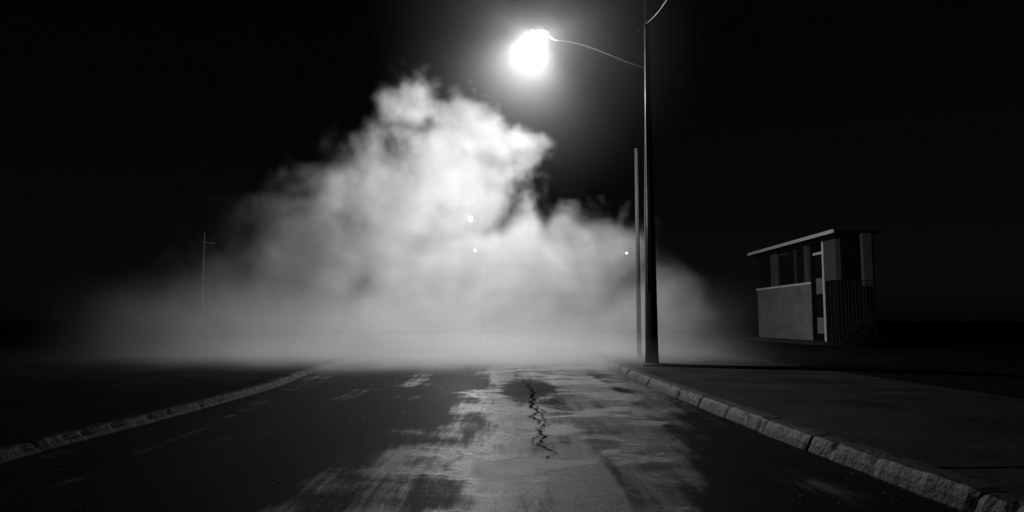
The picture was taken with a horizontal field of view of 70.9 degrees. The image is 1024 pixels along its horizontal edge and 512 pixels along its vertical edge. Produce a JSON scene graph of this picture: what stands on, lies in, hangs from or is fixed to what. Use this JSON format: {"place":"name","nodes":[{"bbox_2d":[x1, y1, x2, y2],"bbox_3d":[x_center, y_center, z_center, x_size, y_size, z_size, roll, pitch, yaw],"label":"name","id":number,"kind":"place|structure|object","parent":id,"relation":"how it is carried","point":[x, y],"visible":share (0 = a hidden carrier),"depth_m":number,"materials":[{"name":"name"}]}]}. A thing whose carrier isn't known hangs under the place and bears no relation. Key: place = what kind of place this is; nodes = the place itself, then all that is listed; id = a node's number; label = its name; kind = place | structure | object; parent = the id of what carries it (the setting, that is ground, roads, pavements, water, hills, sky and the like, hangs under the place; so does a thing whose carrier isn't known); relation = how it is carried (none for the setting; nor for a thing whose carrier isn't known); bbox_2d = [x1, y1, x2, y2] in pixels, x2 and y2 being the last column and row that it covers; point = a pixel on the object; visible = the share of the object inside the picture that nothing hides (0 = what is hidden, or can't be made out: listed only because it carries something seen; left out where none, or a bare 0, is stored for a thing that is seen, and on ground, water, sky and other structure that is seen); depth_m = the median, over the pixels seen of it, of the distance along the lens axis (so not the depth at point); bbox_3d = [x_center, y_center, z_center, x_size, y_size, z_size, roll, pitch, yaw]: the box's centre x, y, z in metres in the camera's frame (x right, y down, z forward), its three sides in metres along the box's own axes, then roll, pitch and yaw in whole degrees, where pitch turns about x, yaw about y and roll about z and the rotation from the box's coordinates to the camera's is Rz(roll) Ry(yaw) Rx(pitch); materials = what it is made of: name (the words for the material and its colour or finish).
{"place":"outdoors","nodes":[
{"label":"outdoors","id":0,"kind":"place"},
{"bbox_2d":[0,331,459,446],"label":"verge","id":1,"kind":"structure","parent":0,"point":[53,382],"depth_m":14.52,"materials":[{"name":"soil"}]},
{"bbox_2d":[192,232,214,353],"bbox_3d":[-8.625,1.056,19.985,0.653,3.450,0.044,0,-5,0],"label":"utility pole","id":2,"kind":"object","parent":1,"relation":"on","point":[204,242],"visible":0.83,"depth_m":19.97,"materials":[{"name":"wood"}]},
{"bbox_2d":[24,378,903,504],"bbox_3d":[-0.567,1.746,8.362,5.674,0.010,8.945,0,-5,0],"label":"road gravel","id":3,"kind":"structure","parent":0,"point":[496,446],"depth_m":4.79,"materials":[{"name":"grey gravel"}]},
{"bbox_2d":[0,326,958,511],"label":"road","id":4,"kind":"structure","parent":0,"point":[428,432],"depth_m":5.38,"materials":[{"name":"grey asphalt"}]},
{"bbox_2d":[468,214,474,348],"bbox_3d":[-1.320,0.864,23.804,0.127,4.510,2.503,0,-5,0],"label":"street lamp","id":5,"kind":"object","parent":4,"relation":"on","point":[470,218],"visible":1,"depth_m":24.95,"materials":[{"name":"grey metal"}]},
{"bbox_2d":[474,244,486,347],"bbox_3d":[-1.075,1.408,24.779,0.079,3.600,2.486,-1,-5,7],"label":"street lamp","id":6,"kind":"object","parent":4,"relation":"on","point":[486,301],"visible":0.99,"depth_m":25.88,"materials":[{"name":"grey metal"}]},
{"bbox_2d":[522,379,558,458],"bbox_3d":[0.268,1.779,8.726,0.220,0.001,7.100,0,-5,0],"label":"road crack","id":7,"kind":"object","parent":4,"relation":"on","point":[544,425],"visible":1,"depth_m":7.40,"materials":[{"name":"black asphalt"}]},
{"bbox_2d":[0,321,1023,332],"bbox_3d":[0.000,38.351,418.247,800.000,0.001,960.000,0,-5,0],"label":"ground","id":8,"kind":"structure","parent":0,"point":[543,326],"depth_m":139.76,"materials":[{"name":"soil"}]},
{"bbox_2d":[0,331,462,463],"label":"kerb","id":9,"kind":"structure","parent":8,"relation":"on","point":[35,445],"depth_m":7.15,"materials":[{"name":"concrete"}]},
{"bbox_2d":[531,328,1023,511],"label":"kerb","id":10,"kind":"structure","parent":8,"relation":"on","point":[956,491],"depth_m":4.94,"materials":[{"name":"concrete"}]},
{"bbox_2d":[825,281,843,344],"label":"wall panel","id":11,"kind":"structure","parent":8,"relation":"on","point":[829,311],"depth_m":26.21,"materials":[{"name":"grey metal"}]},
{"bbox_2d":[810,244,816,340],"bbox_3d":[11.770,1.520,28.001,0.180,3.950,0.150,0,-5,0],"label":"door jamb","id":12,"kind":"object","parent":11,"relation":"attached to","point":[812,268],"depth_m":27.97,"materials":[{"name":"grey metal"}]},
{"bbox_2d":[750,230,881,255],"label":"roof","id":13,"kind":"structure","parent":11,"relation":"on","point":[851,232],"depth_m":25.84,"materials":[{"name":"grey metal"}]},
{"bbox_2d":[747,229,833,255],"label":"roof fascia","id":14,"kind":"structure","parent":13,"relation":"attached to","point":[795,241],"depth_m":29.14,"materials":[{"name":"grey metal"}]},
{"bbox_2d":[821,242,826,340],"bbox_3d":[11.770,1.429,26.980,0.180,3.950,0.100,0,-5,0],"label":"door jamb","id":15,"kind":"object","parent":11,"relation":"attached to","point":[824,305],"depth_m":26.97,"materials":[{"name":"grey metal"}]},
{"bbox_2d":[814,254,824,340],"bbox_3d":[11.800,1.698,27.458,0.040,3.500,0.880,0,-5,0],"label":"door leaf","id":16,"kind":"object","parent":15,"relation":"attached to","point":[820,336],"visible":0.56,"depth_m":27.66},
{"bbox_2d":[815,258,821,274],"bbox_3d":[11.762,0.403,27.573,0.025,0.600,0.600,0,-5,0],"label":"door pane","id":17,"kind":"object","parent":16,"relation":"attached to","point":[818,265],"visible":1,"depth_m":27.59,"materials":[{"name":"black glass"}]},
{"bbox_2d":[816,278,822,293],"bbox_3d":[11.762,1.150,27.507,0.025,0.600,0.600,0,-5,0],"label":"door pane","id":18,"kind":"object","parent":16,"relation":"attached to","point":[819,285],"visible":1,"depth_m":27.50,"materials":[{"name":"glass"}]},
{"bbox_2d":[817,298,823,313],"bbox_3d":[11.762,1.897,27.440,0.025,0.600,0.600,0,-5,0],"label":"door pane","id":19,"kind":"object","parent":16,"relation":"attached to","point":[820,308],"visible":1,"depth_m":27.41,"materials":[{"name":"black glass"}]},
{"bbox_2d":[817,318,824,333],"bbox_3d":[11.762,2.644,27.373,0.025,0.600,0.600,0,-5,0],"label":"door pane","id":20,"kind":"object","parent":16,"relation":"attached to","point":[820,321],"visible":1,"depth_m":27.41,"materials":[{"name":"glass"}]},
{"bbox_2d":[0,0,1023,321],"label":"sky","id":21,"kind":"structure","parent":0,"point":[336,158],"materials":[{"name":"black"}]},
{"bbox_2d":[546,333,1023,495],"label":"pavement","id":22,"kind":"structure","parent":0,"point":[977,435],"depth_m":7.39,"materials":[{"name":"grey concrete"}]},
{"bbox_2d":[529,0,659,366],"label":"street lamp","id":23,"kind":"object","parent":22,"relation":"on","point":[651,341],"visible":0.98,"depth_m":14.04,"materials":[{"name":"metal"}]},
{"bbox_2d":[634,148,641,357],"bbox_3d":[3.020,-0.095,17.277,0.120,5.060,0.120,0,-5,0],"label":"utility pole","id":24,"kind":"object","parent":22,"relation":"on","point":[638,318],"visible":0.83,"depth_m":17.21,"materials":[{"name":"metal"}]},
{"bbox_2d":[546,331,1023,398],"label":"verge","id":25,"kind":"structure","parent":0,"point":[990,351],"depth_m":19.54,"materials":[{"name":"soil"}]},
{"bbox_2d":[621,250,626,333],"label":"street lamp","id":26,"kind":"object","parent":25,"relation":"on","point":[621,302],"visible":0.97,"depth_m":47.26,"materials":[{"name":"grey metal"}]},
{"bbox_2d":[758,284,812,339],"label":"wall","id":27,"kind":"structure","parent":25,"relation":"on","point":[785,313],"depth_m":30.67,"materials":[{"name":"paint"}]},
{"bbox_2d":[756,282,810,290],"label":"wall sill","id":28,"kind":"structure","parent":27,"relation":"on","point":[791,285],"depth_m":30.74,"materials":[{"name":"grey concrete"}]},
{"bbox_2d":[770,254,777,286],"bbox_3d":[11.800,0.650,32.270,0.200,1.458,0.600,0,-5,0],"label":"corner post","id":29,"kind":"object","parent":28,"relation":"on","point":[774,269],"visible":0.76,"depth_m":32.08,"materials":[{"name":"paint"}]},
{"bbox_2d":[777,247,804,285],"bbox_3d":[11.810,0.483,30.402,0.020,1.458,3.130,0,-5,0],"label":"window glass","id":30,"kind":"object","parent":28,"relation":"on","point":[786,269],"visible":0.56,"depth_m":30.49,"materials":[{"name":"black glass"}]},
{"bbox_2d":[794,249,795,283],"bbox_3d":[11.770,0.438,29.910,0.040,1.455,0.060,0,-5,0],"label":"mullion","id":31,"kind":"object","parent":28,"relation":"on","point":[795,265],"visible":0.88,"depth_m":29.90,"materials":[{"name":"paint"}]},
{"bbox_2d":[803,246,810,282],"bbox_3d":[11.775,0.332,28.709,0.150,1.458,0.250,0,-5,0],"label":"corner post","id":32,"kind":"object","parent":28,"relation":"on","point":[807,273],"visible":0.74,"depth_m":28.61,"materials":[{"name":"paint"}]},
{"bbox_2d":[746,337,831,344],"bbox_3d":[11.275,3.558,29.852,0.750,0.220,7.500,0,-5,0],"label":"door step","id":33,"kind":"object","parent":25,"relation":"on","point":[797,341],"depth_m":28.28,"materials":[{"name":"grey concrete"}]},
{"bbox_2d":[660,363,1023,377],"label":"kerb","id":34,"kind":"object","parent":25,"relation":"on","point":[853,369],"visible":1,"depth_m":12.59,"materials":[{"name":"grey concrete"}]},
{"bbox_2d":[810,235,877,344],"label":"side wall","id":35,"kind":"structure","parent":25,"relation":"on","point":[818,249],"depth_m":25.99,"materials":[{"name":"grey metal"}]},
{"bbox_2d":[840,235,864,344],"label":"front wall","id":36,"kind":"structure","parent":25,"relation":"on","point":[850,252],"depth_m":25.98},
{"bbox_2d":[830,280,875,345],"bbox_3d":[11.850,1.983,25.023,1.520,2.298,0.031,0,-5,0],"label":"porch railing","id":37,"kind":"object","parent":25,"relation":"on","point":[835,334],"visible":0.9,"depth_m":25.04,"materials":[{"name":"black metal"}]},
{"bbox_2d":[860,233,873,285],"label":"porch pillar","id":38,"kind":"structure","parent":25,"relation":"on","point":[866,256],"depth_m":25.53,"materials":[{"name":"paint"}]},
{"bbox_2d":[839,318,895,346],"bbox_3d":[12.100,2.678,24.460,1.964,1.127,1.052,0,-5,0],"label":"bush","id":39,"kind":"object","parent":25,"relation":"on","point":[879,330],"visible":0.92,"depth_m":24.35,"materials":[{"name":"black plant"}]},
{"bbox_2d":[756,234,839,257],"bbox_3d":[11.795,-0.338,30.250,0.210,0.148,8.400,0,-5,0],"label":"wall head","id":40,"kind":"object","parent":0,"point":[815,241],"depth_m":29.26},
{"bbox_2d":[823,239,841,280],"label":"wall panel","id":41,"kind":"structure","parent":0,"point":[832,258],"depth_m":26.27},
{"bbox_2d":[863,286,874,345],"bbox_3d":[12.615,2.173,25.418,0.290,2.190,0.160,0,-5,0],"label":"porch pillar base","id":42,"kind":"object","parent":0,"point":[867,305],"visible":0.46,"depth_m":25.39,"materials":[{"name":"black"}]}
]}

